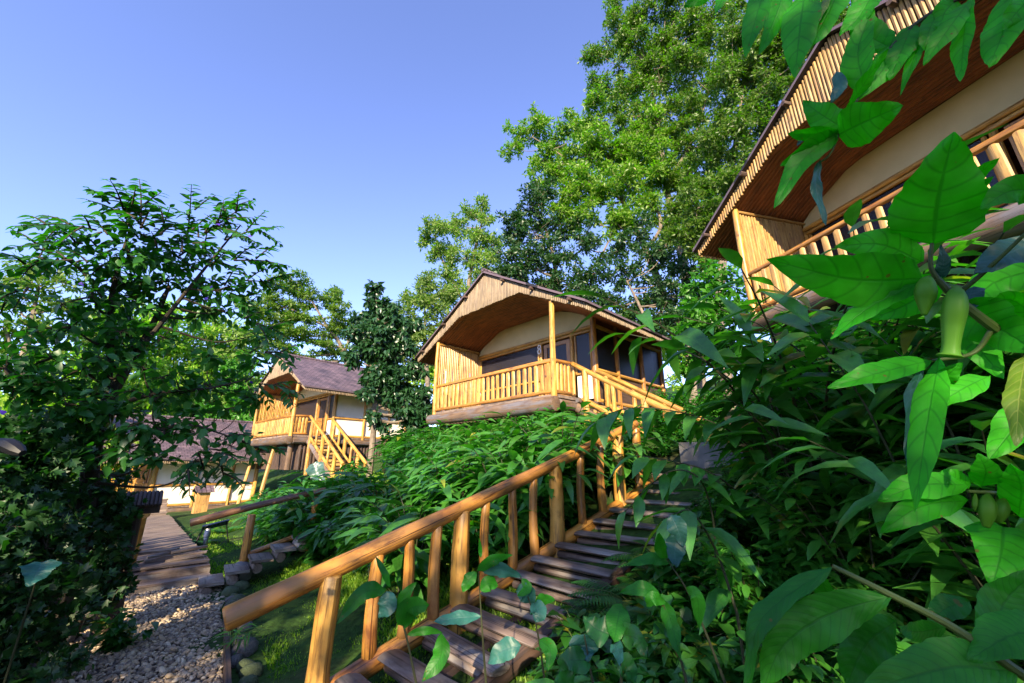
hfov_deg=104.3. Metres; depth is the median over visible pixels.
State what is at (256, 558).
garden steps
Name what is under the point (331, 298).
feathery tree
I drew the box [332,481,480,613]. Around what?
ginger shrub
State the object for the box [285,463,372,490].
ginger shrub
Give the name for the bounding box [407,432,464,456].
leafy shrub
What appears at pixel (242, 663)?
border stone
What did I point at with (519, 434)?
ginger shrub
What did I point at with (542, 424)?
ginger shrub
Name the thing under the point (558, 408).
leafy shrub
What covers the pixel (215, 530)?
fern
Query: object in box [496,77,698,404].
tall tree
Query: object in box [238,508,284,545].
ginger shrub
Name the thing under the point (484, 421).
ginger shrub
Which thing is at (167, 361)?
bright tree
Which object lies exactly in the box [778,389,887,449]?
leafy shrub
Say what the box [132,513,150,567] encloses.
log railing
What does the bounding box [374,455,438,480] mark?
ginger shrub
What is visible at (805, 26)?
hanging branch
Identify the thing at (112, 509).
creeper hedge
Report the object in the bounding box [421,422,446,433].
leafy shrub
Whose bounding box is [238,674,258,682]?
border stone
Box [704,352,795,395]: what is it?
ginger shrub
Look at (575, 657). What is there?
heart leaved plant
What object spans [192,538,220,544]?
fern
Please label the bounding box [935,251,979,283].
ginger shrub
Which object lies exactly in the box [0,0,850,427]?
sky
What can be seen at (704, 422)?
heart leaved plant
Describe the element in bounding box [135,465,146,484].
window
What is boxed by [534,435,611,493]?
ginger shrub
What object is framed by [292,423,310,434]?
window
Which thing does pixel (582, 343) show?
window
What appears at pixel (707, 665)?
plant
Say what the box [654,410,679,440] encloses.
leafy shrub
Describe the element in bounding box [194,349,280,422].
bright bush
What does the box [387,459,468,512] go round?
leafy shrub
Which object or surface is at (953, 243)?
ginger shrub
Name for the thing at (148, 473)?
door
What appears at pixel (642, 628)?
plant
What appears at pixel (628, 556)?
fern
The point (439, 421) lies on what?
ginger shrub
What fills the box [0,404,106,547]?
creeper hedge
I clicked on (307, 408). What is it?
window
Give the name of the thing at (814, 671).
leafy shrub
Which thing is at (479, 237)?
pale tree
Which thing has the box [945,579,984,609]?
ginger shrub
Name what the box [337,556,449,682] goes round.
young ginger
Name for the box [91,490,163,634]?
roofed post
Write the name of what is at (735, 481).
leafy shrub
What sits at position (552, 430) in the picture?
ginger shrub
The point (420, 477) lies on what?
ginger shrub
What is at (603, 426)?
arching ginger
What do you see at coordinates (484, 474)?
ginger shrub
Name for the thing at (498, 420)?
ginger shrub
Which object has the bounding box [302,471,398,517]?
ginger shrub
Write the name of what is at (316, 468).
taro plant
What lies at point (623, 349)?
window
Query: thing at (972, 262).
ginger shrub
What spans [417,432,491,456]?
ginger shrub
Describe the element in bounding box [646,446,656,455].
plant
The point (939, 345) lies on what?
ginger shrub
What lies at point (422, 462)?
ginger shrub
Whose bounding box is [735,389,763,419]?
leafy shrub
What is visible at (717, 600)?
arching ginger
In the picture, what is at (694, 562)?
leafy shrub
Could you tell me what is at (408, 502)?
ginger shrub
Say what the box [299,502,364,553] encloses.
ginger shrub
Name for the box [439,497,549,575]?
ginger shrub
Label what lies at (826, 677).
fern
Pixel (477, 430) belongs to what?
leafy shrub
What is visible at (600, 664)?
heart leaved plant
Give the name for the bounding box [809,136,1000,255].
window
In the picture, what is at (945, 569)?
ginger shrub
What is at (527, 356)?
window
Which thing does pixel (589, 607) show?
fern
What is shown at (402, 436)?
leafy shrub
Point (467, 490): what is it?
ginger shrub
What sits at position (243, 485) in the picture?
brace
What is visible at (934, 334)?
ginger shrub
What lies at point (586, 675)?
fern
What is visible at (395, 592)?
fern
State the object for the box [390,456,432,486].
leafy shrub
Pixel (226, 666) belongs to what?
edging board
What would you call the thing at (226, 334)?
bright tree
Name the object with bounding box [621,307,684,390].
bush
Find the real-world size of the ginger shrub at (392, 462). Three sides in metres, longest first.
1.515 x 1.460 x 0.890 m
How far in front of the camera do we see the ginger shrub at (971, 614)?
1.68 m
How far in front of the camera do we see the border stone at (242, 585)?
5.83 m
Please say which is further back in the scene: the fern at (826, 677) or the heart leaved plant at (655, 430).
the heart leaved plant at (655, 430)
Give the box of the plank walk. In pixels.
[129,498,210,594]
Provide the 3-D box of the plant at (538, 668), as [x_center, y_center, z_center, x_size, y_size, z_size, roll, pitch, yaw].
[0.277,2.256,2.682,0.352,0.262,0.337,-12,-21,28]
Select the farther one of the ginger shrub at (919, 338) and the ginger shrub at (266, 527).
the ginger shrub at (266, 527)
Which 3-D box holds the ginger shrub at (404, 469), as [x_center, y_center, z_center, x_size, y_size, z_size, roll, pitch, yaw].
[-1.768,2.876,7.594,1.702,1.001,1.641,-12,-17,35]
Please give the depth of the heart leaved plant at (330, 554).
6.60 m
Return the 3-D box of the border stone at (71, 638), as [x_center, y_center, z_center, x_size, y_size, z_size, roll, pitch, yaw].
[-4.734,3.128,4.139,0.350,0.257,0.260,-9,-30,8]
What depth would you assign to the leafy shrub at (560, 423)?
7.84 m
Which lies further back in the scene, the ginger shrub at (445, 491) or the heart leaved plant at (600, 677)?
the ginger shrub at (445, 491)
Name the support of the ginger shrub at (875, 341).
on the ground at (288, 620)
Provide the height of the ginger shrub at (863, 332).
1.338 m
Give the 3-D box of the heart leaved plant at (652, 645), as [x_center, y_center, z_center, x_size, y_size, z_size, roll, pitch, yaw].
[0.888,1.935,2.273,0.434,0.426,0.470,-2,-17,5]
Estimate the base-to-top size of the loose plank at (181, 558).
0.065 m
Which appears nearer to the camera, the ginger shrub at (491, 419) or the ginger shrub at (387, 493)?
the ginger shrub at (387, 493)
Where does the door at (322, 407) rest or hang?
in the cabin at (327, 388)
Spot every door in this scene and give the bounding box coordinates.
[143,468,150,491]
[314,397,327,435]
[544,339,571,396]
[1004,116,1023,170]
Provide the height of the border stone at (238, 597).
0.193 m
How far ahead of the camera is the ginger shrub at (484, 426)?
7.43 m
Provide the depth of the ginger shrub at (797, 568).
2.68 m
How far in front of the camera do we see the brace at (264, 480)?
18.85 m
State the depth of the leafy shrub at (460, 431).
9.92 m
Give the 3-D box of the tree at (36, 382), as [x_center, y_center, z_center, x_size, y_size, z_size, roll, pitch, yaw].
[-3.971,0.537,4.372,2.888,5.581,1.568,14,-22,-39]
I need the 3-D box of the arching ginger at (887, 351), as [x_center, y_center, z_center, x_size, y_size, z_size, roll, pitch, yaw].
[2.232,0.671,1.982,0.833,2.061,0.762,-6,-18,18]
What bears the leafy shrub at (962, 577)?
on the ground at (288, 620)
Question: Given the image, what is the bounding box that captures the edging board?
[222,604,231,682]
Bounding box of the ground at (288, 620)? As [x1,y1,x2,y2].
[0,380,906,682]
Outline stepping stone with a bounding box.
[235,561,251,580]
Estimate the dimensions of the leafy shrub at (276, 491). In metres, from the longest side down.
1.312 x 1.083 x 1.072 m
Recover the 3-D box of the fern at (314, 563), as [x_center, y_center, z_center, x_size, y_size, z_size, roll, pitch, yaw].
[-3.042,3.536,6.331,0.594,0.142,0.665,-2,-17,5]
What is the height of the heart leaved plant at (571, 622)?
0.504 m
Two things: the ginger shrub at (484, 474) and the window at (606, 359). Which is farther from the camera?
the window at (606, 359)
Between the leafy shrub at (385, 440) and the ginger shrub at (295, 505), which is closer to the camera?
the ginger shrub at (295, 505)
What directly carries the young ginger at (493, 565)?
on the ground at (288, 620)
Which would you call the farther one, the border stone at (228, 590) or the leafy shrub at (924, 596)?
the border stone at (228, 590)
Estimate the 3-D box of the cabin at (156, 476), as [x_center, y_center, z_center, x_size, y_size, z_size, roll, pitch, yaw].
[-18.087,6.752,21.449,7.790,5.307,6.770,-15,-22,40]
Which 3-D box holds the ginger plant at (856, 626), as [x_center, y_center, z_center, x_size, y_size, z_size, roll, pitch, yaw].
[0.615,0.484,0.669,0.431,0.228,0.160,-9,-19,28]
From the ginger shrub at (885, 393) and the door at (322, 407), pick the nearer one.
the ginger shrub at (885, 393)
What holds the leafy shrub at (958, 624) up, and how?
on the ground at (288, 620)
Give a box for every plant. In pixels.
[3,559,61,682]
[85,607,158,656]
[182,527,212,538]
[209,623,264,653]
[305,461,324,480]
[327,548,337,557]
[418,580,426,590]
[421,530,450,574]
[526,645,560,680]
[542,473,596,527]
[546,604,628,674]
[554,615,647,682]
[579,647,653,682]
[587,660,632,682]
[614,581,735,657]
[622,612,653,638]
[627,534,704,588]
[631,623,695,682]
[632,540,694,610]
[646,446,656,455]
[649,414,663,439]
[652,437,673,456]
[666,423,694,442]
[683,627,744,682]
[687,498,702,519]
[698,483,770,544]
[700,415,715,426]
[714,460,744,484]
[724,664,743,682]
[736,527,783,576]
[744,564,1023,682]
[767,132,1023,582]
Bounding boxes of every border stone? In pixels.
[66,612,85,625]
[67,633,76,642]
[83,612,93,624]
[221,585,239,595]
[229,594,245,600]
[230,635,243,650]
[230,636,258,657]
[231,653,242,668]
[233,580,249,589]
[236,658,254,672]
[237,621,253,629]
[238,662,263,678]
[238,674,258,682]
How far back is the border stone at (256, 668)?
3.52 m
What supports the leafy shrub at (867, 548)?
on the ground at (288, 620)
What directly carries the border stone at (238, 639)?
on the ground at (288, 620)
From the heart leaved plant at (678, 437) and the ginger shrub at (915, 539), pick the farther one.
the heart leaved plant at (678, 437)
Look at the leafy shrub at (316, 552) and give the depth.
6.53 m
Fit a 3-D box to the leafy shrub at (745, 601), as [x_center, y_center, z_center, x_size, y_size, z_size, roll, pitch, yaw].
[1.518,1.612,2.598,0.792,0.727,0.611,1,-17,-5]
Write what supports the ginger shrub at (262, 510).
on the ground at (288, 620)
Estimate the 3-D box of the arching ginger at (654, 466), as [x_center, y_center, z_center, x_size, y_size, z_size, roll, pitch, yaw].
[1.348,1.341,2.790,1.252,1.052,0.647,0,-17,0]
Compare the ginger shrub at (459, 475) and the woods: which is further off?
the woods
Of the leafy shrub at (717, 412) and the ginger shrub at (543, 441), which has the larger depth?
the leafy shrub at (717, 412)
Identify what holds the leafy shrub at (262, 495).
on the ground at (288, 620)
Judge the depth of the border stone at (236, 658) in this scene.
3.72 m
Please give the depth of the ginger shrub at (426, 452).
8.89 m
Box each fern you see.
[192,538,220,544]
[197,525,245,533]
[303,557,323,565]
[380,585,396,598]
[556,627,636,672]
[556,645,700,682]
[562,598,651,639]
[566,578,677,629]
[602,546,658,570]
[608,572,659,596]
[671,440,708,448]
[673,605,746,637]
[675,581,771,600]
[795,650,836,682]
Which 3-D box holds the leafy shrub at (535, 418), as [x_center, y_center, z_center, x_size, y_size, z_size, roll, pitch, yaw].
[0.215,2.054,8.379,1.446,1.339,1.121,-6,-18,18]
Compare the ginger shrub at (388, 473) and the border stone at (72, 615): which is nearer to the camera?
the border stone at (72, 615)
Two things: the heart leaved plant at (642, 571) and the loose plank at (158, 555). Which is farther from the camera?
the loose plank at (158, 555)
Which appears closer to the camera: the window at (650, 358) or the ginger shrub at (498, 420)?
the ginger shrub at (498, 420)
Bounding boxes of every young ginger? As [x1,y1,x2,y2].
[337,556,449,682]
[433,538,521,682]
[488,576,557,677]
[606,515,725,682]
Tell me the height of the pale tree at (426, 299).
15.212 m
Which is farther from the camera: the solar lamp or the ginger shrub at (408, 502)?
the solar lamp
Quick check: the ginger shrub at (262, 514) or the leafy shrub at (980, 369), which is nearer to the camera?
the leafy shrub at (980, 369)
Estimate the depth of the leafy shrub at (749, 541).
3.22 m
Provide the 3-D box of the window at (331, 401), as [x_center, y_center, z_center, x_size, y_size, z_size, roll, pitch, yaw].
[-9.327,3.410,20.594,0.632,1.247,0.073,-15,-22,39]
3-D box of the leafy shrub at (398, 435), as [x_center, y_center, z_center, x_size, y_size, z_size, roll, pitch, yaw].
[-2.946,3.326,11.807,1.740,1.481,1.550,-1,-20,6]
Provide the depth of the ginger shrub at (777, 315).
4.42 m
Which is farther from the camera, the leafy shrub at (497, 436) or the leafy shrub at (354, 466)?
the leafy shrub at (354, 466)
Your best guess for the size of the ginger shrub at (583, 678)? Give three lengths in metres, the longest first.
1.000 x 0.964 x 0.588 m
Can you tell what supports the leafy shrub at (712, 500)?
on the ground at (288, 620)
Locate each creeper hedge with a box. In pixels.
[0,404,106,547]
[0,499,118,682]
[20,465,148,639]
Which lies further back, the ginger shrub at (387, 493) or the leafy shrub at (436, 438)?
the leafy shrub at (436, 438)
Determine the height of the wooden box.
1.132 m
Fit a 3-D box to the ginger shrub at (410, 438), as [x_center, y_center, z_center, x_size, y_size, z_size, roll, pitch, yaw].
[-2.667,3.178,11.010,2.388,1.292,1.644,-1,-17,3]
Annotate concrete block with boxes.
[679,442,743,469]
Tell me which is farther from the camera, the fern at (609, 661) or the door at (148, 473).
the door at (148, 473)
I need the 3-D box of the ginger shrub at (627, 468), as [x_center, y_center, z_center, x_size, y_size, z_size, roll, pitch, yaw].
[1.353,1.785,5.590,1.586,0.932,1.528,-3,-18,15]
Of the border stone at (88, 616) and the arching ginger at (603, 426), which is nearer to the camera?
the arching ginger at (603, 426)
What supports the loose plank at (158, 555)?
on the loose plank at (151, 560)
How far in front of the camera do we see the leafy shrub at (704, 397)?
11.62 m
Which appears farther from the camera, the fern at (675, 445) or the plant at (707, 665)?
the fern at (675, 445)
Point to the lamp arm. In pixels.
(12, 447)
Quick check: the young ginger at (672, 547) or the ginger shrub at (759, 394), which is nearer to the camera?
the young ginger at (672, 547)
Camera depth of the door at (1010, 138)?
6.15 m
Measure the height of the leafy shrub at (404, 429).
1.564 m
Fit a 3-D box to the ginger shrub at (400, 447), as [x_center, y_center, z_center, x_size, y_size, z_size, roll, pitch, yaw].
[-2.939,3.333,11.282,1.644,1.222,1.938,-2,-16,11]
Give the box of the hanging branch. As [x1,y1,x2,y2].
[684,0,1023,224]
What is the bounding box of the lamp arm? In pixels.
[0,438,26,456]
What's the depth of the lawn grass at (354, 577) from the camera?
4.17 m
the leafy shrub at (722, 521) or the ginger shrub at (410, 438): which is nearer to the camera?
the leafy shrub at (722, 521)
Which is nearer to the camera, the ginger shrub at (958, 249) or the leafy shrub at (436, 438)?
the ginger shrub at (958, 249)
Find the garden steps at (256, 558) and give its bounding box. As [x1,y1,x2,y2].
[190,487,325,593]
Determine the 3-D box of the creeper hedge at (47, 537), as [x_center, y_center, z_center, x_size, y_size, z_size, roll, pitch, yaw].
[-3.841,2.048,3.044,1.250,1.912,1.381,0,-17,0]
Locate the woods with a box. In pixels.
[0,340,443,489]
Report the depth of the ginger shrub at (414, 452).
9.43 m
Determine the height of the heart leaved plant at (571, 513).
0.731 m
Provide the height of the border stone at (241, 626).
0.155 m
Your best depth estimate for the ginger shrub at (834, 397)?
3.37 m
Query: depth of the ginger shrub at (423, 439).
10.00 m
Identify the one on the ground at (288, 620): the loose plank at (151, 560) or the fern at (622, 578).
the fern at (622, 578)
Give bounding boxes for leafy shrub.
[249,488,279,507]
[267,484,288,496]
[268,501,319,557]
[274,482,335,550]
[279,492,346,563]
[295,479,417,573]
[312,478,344,514]
[320,455,378,478]
[331,482,367,526]
[375,431,408,453]
[377,430,401,444]
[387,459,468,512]
[388,425,420,449]
[389,418,406,434]
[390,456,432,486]
[392,430,419,442]
[393,419,448,449]
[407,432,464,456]
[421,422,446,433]
[424,424,471,446]
[449,425,481,437]
[470,421,500,436]
[487,428,506,451]
[491,407,555,436]
[528,407,592,431]
[542,403,575,423]
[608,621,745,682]
[618,663,658,682]
[640,386,675,425]
[652,541,743,628]
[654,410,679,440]
[667,387,687,407]
[671,388,707,414]
[672,531,792,650]
[677,405,699,429]
[689,388,725,416]
[691,499,758,574]
[692,387,735,422]
[693,451,769,508]
[696,495,743,540]
[701,613,910,682]
[732,463,976,639]
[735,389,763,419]
[735,556,813,597]
[740,531,774,547]
[761,408,844,472]
[764,449,869,526]
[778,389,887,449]
[796,581,904,676]
[798,392,1011,456]
[817,320,897,383]
[826,389,1018,554]
[865,327,1010,435]
[883,568,964,630]
[901,563,979,624]
[904,458,1019,585]
[944,425,1023,521]
[946,620,1022,663]
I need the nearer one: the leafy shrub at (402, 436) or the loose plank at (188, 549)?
the loose plank at (188, 549)
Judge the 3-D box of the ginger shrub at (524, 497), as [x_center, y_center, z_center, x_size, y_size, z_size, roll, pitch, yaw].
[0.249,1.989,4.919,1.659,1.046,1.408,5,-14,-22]
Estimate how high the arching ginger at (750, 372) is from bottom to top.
2.290 m
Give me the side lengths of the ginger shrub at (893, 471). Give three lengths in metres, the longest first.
2.510 x 2.098 x 1.364 m
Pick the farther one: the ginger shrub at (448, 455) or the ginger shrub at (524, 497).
the ginger shrub at (448, 455)
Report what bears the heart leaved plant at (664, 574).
on the ground at (288, 620)
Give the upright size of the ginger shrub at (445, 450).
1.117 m
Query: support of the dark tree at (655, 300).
on the ground at (288, 620)
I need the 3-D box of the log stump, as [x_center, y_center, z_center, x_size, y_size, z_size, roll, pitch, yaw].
[2.715,1.078,4.794,0.244,0.490,0.235,0,-17,0]
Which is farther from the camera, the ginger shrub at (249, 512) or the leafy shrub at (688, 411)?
the ginger shrub at (249, 512)
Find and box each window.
[133,484,141,491]
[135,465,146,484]
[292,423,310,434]
[294,399,317,424]
[327,395,334,419]
[480,347,539,392]
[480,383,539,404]
[574,332,591,374]
[596,328,615,372]
[617,337,640,379]
[642,347,660,385]
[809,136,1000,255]
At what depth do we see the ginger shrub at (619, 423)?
6.48 m
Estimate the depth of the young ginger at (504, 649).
2.00 m
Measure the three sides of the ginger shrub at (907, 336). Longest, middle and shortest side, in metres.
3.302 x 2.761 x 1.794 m
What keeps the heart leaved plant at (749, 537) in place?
on the ground at (288, 620)
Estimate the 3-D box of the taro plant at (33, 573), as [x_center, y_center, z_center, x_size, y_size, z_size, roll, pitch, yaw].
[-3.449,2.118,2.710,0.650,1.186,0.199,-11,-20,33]
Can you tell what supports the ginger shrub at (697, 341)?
on the ground at (288, 620)
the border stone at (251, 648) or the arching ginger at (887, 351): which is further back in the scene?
the border stone at (251, 648)
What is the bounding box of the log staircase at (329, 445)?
[303,415,366,477]
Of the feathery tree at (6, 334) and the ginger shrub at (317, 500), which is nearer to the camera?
the ginger shrub at (317, 500)
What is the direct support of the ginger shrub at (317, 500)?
on the ground at (288, 620)
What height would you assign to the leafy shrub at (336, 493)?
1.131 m
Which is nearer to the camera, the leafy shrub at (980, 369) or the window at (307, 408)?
the leafy shrub at (980, 369)
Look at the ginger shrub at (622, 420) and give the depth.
7.66 m
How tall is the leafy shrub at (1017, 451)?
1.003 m
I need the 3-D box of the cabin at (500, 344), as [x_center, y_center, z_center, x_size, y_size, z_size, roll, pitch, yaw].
[1.430,1.302,14.336,6.770,6.306,7.790,16,-23,-42]
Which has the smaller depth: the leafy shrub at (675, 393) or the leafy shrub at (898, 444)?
the leafy shrub at (898, 444)
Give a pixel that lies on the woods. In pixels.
(431, 369)
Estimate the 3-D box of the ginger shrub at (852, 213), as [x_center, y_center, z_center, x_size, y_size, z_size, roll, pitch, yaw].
[3.306,0.363,3.732,3.079,2.001,3.683,15,-24,-32]
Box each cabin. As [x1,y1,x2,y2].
[100,413,263,511]
[250,352,403,469]
[414,268,686,430]
[693,0,1023,366]
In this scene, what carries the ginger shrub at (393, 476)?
on the ground at (288, 620)
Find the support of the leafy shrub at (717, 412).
on the ground at (288, 620)
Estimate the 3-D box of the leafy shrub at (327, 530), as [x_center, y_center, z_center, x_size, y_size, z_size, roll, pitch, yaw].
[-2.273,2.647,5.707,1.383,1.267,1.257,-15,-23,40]
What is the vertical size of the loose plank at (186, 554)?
0.089 m
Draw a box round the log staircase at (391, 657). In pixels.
[222,420,696,682]
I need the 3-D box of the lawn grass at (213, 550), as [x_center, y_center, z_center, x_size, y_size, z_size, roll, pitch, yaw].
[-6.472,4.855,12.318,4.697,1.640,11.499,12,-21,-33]
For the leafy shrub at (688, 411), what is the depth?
7.86 m
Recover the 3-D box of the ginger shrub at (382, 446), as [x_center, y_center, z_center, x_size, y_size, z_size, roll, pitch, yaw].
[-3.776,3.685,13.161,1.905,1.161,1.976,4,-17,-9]
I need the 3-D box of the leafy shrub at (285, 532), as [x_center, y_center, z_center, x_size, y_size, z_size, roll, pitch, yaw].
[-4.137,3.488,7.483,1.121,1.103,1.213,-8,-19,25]
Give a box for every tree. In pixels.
[0,177,310,643]
[0,248,97,399]
[62,295,220,421]
[158,302,265,419]
[228,267,368,362]
[337,279,432,476]
[392,268,457,430]
[415,192,503,309]
[488,173,713,338]
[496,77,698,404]
[577,0,746,400]
[659,0,881,409]
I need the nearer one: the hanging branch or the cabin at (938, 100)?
the hanging branch
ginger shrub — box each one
[231,501,279,537]
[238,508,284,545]
[242,478,310,510]
[242,496,277,527]
[250,498,279,542]
[262,475,386,550]
[262,496,301,526]
[274,479,371,508]
[274,492,310,513]
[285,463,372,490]
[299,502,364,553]
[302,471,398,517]
[314,466,428,518]
[328,505,423,581]
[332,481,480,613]
[334,484,406,514]
[357,473,467,522]
[366,446,412,467]
[367,447,403,466]
[368,434,429,459]
[369,467,433,489]
[372,460,465,529]
[373,435,401,460]
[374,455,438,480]
[376,460,413,487]
[377,475,418,510]
[379,440,414,458]
[380,456,404,472]
[392,442,451,465]
[394,437,504,515]
[399,447,476,487]
[404,432,439,450]
[409,446,437,460]
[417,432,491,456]
[418,473,507,533]
[420,437,467,463]
[423,419,474,437]
[424,449,476,467]
[426,435,595,544]
[429,428,494,449]
[430,457,510,494]
[433,419,546,465]
[436,457,480,516]
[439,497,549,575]
[442,433,495,453]
[443,440,518,474]
[462,460,606,550]
[468,420,522,434]
[469,415,506,427]
[473,418,528,435]
[481,421,577,466]
[483,401,686,515]
[486,429,551,453]
[493,423,558,447]
[504,411,566,439]
[523,421,594,447]
[526,647,662,682]
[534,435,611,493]
[551,124,1012,551]
[560,436,663,503]
[566,424,655,478]
[580,404,673,456]
[588,413,642,434]
[637,392,1021,577]
[653,199,963,443]
[673,215,1023,476]
[682,265,943,403]
[702,366,834,444]
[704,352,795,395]
[706,474,838,526]
[715,317,1012,451]
[726,237,979,388]
[728,503,887,562]
[729,420,1023,667]
[736,320,905,402]
[737,207,1023,356]
[753,539,865,594]
[786,267,1023,470]
[817,326,940,391]
[826,268,1019,462]
[872,507,963,571]
[876,343,1011,390]
[896,609,1023,682]
[908,312,940,355]
[922,311,1018,359]
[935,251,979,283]
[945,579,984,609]
[957,228,1021,290]
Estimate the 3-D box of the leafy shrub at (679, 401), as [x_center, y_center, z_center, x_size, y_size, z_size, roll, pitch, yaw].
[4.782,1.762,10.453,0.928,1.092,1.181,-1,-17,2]
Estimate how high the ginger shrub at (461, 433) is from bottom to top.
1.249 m
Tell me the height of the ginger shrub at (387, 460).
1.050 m
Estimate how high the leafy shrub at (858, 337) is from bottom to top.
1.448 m
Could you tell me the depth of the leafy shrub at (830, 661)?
1.92 m
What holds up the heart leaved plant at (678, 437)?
on the ground at (288, 620)
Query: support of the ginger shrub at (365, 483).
on the ground at (288, 620)
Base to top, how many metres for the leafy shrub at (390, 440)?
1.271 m
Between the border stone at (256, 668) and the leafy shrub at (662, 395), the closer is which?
the border stone at (256, 668)
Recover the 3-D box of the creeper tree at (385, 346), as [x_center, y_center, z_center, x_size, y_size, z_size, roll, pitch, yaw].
[-4.442,1.312,14.657,3.965,7.384,2.235,8,-19,-25]
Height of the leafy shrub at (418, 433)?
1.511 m
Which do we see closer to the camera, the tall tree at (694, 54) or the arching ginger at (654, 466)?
the arching ginger at (654, 466)
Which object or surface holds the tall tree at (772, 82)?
on the ground at (288, 620)
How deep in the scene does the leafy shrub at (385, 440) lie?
14.95 m
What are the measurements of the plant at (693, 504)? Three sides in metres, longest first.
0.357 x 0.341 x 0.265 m
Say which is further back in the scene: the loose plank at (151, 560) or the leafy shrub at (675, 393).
the leafy shrub at (675, 393)
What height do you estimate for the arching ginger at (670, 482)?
1.141 m
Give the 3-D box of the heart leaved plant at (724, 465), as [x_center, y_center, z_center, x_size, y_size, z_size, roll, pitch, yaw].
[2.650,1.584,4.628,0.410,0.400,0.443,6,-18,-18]
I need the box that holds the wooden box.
[191,485,214,513]
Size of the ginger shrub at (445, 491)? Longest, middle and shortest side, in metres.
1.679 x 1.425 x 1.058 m
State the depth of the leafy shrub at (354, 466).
10.60 m
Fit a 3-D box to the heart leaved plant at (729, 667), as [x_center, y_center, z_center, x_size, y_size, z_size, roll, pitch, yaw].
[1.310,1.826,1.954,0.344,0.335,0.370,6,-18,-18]
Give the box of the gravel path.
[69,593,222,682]
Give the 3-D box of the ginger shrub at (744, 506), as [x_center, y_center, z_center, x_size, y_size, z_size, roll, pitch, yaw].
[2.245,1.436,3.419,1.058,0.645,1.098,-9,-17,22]
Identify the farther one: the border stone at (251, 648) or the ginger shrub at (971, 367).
the border stone at (251, 648)
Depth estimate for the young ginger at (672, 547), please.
1.69 m
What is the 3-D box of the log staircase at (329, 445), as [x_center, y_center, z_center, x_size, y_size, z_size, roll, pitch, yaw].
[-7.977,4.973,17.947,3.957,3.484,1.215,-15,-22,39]
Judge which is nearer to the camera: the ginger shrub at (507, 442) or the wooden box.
the ginger shrub at (507, 442)
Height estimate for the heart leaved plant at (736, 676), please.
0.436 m
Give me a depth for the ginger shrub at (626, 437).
5.91 m
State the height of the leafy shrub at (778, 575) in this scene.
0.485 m
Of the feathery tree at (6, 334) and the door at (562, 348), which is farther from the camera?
the feathery tree at (6, 334)
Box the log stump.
[724,410,750,451]
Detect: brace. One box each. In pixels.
[236,449,256,503]
[258,445,276,498]
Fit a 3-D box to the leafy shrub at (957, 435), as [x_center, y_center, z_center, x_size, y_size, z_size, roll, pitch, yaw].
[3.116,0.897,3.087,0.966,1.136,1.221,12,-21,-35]
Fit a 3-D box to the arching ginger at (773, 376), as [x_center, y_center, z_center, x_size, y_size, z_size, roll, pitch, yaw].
[2.048,0.825,2.819,0.960,1.980,0.972,0,-17,0]
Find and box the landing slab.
[651,473,720,477]
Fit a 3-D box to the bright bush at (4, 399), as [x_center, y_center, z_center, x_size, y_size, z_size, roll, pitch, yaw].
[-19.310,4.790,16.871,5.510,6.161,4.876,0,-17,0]
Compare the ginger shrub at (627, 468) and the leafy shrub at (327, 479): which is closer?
the ginger shrub at (627, 468)
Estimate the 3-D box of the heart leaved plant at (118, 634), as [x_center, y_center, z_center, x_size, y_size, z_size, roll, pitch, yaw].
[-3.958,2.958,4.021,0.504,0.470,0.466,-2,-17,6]
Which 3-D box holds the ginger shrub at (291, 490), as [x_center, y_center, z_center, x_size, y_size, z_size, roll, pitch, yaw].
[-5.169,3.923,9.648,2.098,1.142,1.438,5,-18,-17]
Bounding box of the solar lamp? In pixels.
[195,519,229,544]
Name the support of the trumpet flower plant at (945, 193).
on the ground at (288, 620)
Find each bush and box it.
[0,392,143,479]
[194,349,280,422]
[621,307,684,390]
[662,258,749,399]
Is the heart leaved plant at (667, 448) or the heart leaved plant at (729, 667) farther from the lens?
the heart leaved plant at (667, 448)
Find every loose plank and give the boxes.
[138,549,175,554]
[143,559,164,562]
[147,549,197,558]
[157,550,207,559]
[165,554,201,561]
[169,545,207,553]
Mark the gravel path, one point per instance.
(114, 662)
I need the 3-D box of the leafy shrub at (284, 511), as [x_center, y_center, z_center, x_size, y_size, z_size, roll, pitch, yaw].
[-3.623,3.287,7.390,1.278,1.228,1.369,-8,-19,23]
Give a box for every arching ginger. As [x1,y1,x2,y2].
[574,407,802,519]
[609,455,796,554]
[615,469,748,636]
[634,507,765,664]
[711,336,874,554]
[716,295,871,518]
[761,291,994,632]
[809,309,1023,664]
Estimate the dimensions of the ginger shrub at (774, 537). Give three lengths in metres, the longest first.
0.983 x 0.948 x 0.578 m
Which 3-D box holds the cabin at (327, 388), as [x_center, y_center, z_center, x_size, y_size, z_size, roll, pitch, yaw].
[-10.230,4.170,22.851,7.790,6.007,6.770,-15,-22,39]
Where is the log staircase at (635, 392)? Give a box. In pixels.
[571,362,702,432]
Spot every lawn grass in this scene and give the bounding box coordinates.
[201,471,388,575]
[249,551,622,682]
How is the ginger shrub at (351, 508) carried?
on the ground at (288, 620)
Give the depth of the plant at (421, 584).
4.46 m
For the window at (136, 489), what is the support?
in the cabin at (156, 476)
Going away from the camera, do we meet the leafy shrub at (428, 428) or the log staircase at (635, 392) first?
the log staircase at (635, 392)
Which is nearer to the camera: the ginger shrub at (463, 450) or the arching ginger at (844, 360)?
the arching ginger at (844, 360)

